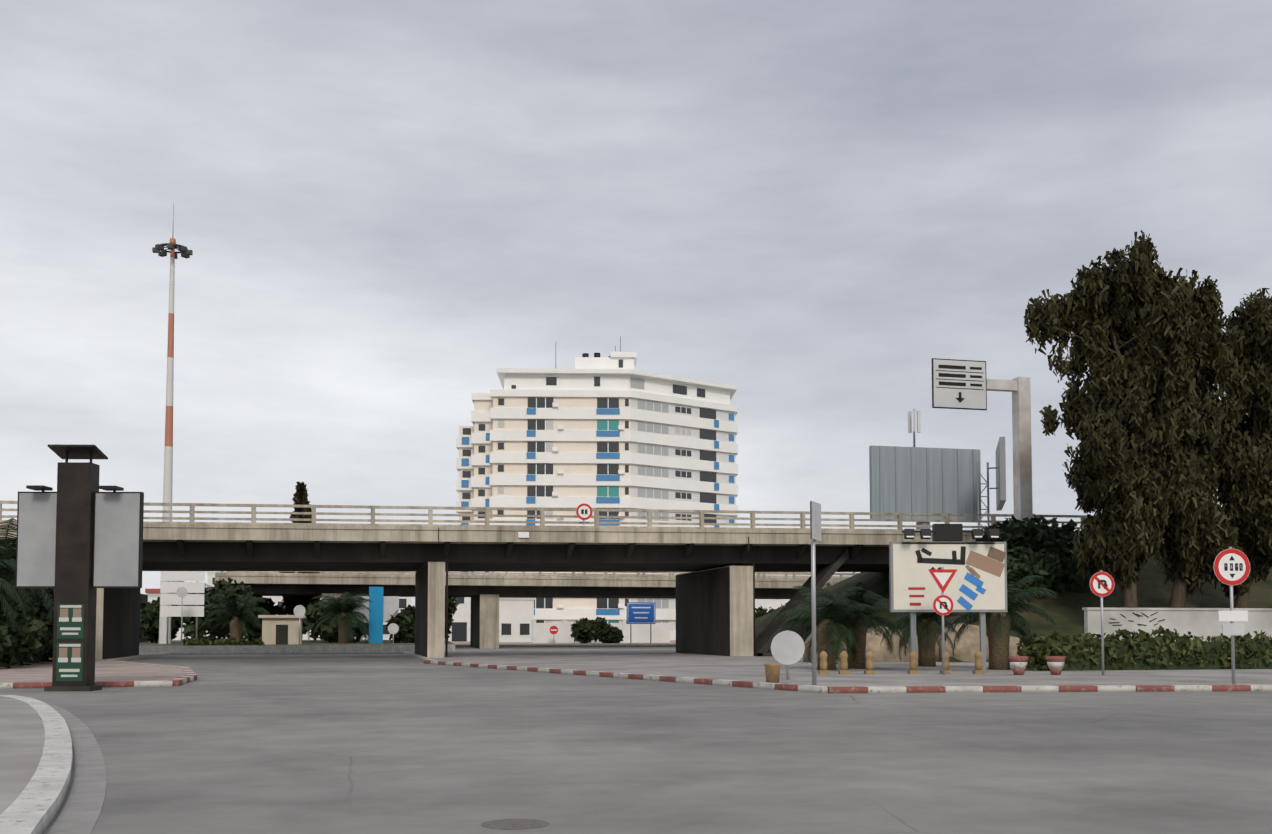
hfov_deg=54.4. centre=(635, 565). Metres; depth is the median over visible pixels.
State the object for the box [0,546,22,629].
palm
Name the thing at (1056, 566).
shrubs
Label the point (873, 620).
palm
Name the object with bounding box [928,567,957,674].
no u-turn sign
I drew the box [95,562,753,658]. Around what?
bridge piers
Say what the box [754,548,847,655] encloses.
staircase
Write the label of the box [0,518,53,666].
tree
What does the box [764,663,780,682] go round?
trash can
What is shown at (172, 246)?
mast light
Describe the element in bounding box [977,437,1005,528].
billboard edge
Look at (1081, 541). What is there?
palm
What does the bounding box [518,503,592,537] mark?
speed sign
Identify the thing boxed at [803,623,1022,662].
rubble wall
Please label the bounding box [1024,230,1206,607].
eucalyptus
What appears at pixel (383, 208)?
sky
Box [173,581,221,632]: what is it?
building
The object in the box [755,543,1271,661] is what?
approach embankment
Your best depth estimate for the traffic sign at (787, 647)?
34.10 m
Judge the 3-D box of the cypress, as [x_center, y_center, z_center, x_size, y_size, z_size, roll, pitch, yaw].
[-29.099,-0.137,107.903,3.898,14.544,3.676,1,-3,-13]
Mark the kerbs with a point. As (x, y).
(33, 807)
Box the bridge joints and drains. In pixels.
[438,528,754,655]
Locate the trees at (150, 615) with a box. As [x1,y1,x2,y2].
[139,578,414,644]
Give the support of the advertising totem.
on the road asphalt
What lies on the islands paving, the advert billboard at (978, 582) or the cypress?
the advert billboard at (978, 582)
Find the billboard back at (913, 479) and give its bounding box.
[869,409,980,528]
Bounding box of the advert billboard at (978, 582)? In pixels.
[889,524,1006,672]
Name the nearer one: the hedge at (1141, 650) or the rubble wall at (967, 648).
the hedge at (1141, 650)
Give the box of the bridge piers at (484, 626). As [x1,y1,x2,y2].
[139,593,498,648]
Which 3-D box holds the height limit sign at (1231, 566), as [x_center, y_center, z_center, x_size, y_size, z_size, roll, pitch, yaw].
[15.118,1.320,31.349,0.940,3.620,0.106,0,-3,-1]
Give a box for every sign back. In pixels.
[177,587,187,644]
[294,605,305,644]
[388,623,398,643]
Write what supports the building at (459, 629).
on the road asphalt
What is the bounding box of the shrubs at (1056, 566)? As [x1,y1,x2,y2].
[445,514,1098,642]
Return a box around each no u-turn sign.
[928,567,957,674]
[1089,570,1114,674]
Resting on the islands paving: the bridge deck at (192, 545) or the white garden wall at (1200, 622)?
the white garden wall at (1200, 622)
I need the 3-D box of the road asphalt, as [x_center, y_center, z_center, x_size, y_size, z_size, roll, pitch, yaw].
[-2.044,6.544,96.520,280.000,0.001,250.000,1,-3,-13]
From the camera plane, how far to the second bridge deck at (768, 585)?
103.03 m
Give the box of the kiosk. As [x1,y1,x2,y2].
[258,615,305,644]
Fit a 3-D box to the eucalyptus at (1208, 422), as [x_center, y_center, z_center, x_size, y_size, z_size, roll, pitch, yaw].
[25.887,-4.629,58.962,7.935,18.791,5.556,1,-3,-13]
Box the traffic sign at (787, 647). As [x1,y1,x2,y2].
[771,630,804,679]
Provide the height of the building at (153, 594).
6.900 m
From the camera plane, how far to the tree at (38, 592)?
52.17 m
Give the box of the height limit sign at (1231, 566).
[1213,547,1249,684]
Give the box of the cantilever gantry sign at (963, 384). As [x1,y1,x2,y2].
[931,358,1032,524]
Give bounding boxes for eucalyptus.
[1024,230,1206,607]
[1083,269,1249,607]
[1200,288,1271,607]
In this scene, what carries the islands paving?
on the road asphalt
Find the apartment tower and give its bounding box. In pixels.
[455,336,737,639]
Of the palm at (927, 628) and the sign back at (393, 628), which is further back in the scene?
the sign back at (393, 628)
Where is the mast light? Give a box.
[152,203,192,643]
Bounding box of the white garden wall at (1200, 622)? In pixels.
[1082,607,1271,641]
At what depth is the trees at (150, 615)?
92.78 m
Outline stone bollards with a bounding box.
[818,651,984,673]
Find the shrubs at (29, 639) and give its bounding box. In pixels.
[0,584,53,667]
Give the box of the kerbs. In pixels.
[0,651,1271,833]
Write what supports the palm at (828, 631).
on the islands paving
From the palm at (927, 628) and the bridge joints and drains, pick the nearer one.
the palm at (927, 628)
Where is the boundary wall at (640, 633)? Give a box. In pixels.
[532,620,669,642]
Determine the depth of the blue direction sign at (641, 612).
120.78 m
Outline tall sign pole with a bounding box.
[810,501,820,684]
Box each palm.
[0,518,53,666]
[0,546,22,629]
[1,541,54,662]
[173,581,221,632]
[197,594,270,640]
[312,592,373,643]
[774,586,874,669]
[803,580,904,668]
[880,612,964,666]
[944,568,1058,669]
[1032,538,1099,591]
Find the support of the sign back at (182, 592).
on the road asphalt
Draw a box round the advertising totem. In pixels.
[15,444,143,690]
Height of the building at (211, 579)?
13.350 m
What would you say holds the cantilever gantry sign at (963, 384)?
on the approach embankment
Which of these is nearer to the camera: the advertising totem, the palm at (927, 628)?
the advertising totem
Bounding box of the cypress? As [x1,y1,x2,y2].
[280,482,320,634]
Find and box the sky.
[0,0,1271,606]
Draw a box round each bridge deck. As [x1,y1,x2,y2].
[0,501,1165,571]
[215,571,857,598]
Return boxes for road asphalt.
[0,639,1271,833]
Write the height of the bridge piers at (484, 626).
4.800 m
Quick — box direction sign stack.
[160,571,204,644]
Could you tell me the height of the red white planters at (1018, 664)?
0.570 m
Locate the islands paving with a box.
[0,640,1271,814]
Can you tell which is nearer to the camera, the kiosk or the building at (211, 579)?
the kiosk
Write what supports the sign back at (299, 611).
on the road asphalt
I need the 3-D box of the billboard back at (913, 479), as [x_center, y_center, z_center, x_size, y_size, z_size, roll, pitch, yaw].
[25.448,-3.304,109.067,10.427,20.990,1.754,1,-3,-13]
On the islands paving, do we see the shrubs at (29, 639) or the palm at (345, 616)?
the shrubs at (29, 639)
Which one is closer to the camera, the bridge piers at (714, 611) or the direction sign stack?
the bridge piers at (714, 611)
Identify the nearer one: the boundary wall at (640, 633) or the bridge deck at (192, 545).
the bridge deck at (192, 545)
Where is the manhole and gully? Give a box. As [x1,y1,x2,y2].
[46,703,548,833]
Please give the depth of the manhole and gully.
11.24 m
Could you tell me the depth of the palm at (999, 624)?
42.91 m
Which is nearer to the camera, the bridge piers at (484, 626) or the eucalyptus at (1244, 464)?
the eucalyptus at (1244, 464)
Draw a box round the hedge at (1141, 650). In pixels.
[1016,625,1271,670]
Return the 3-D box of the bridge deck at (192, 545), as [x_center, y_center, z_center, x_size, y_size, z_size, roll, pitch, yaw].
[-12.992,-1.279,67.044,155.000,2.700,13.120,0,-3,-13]
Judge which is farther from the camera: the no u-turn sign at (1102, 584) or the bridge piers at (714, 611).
the bridge piers at (714, 611)
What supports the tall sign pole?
on the islands paving
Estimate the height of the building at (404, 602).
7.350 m
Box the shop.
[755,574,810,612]
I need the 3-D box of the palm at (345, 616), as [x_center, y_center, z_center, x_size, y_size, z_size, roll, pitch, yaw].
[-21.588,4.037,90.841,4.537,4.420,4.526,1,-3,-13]
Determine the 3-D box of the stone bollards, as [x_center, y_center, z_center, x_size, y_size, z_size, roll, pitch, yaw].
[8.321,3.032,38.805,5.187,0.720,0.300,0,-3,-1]
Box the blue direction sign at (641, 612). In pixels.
[627,602,655,643]
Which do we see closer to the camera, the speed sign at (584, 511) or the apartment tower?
the speed sign at (584, 511)
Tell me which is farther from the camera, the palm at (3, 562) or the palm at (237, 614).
the palm at (237, 614)
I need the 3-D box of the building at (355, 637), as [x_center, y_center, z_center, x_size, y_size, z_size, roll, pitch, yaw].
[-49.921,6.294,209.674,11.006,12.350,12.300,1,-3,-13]
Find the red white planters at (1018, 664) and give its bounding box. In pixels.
[1008,656,1065,674]

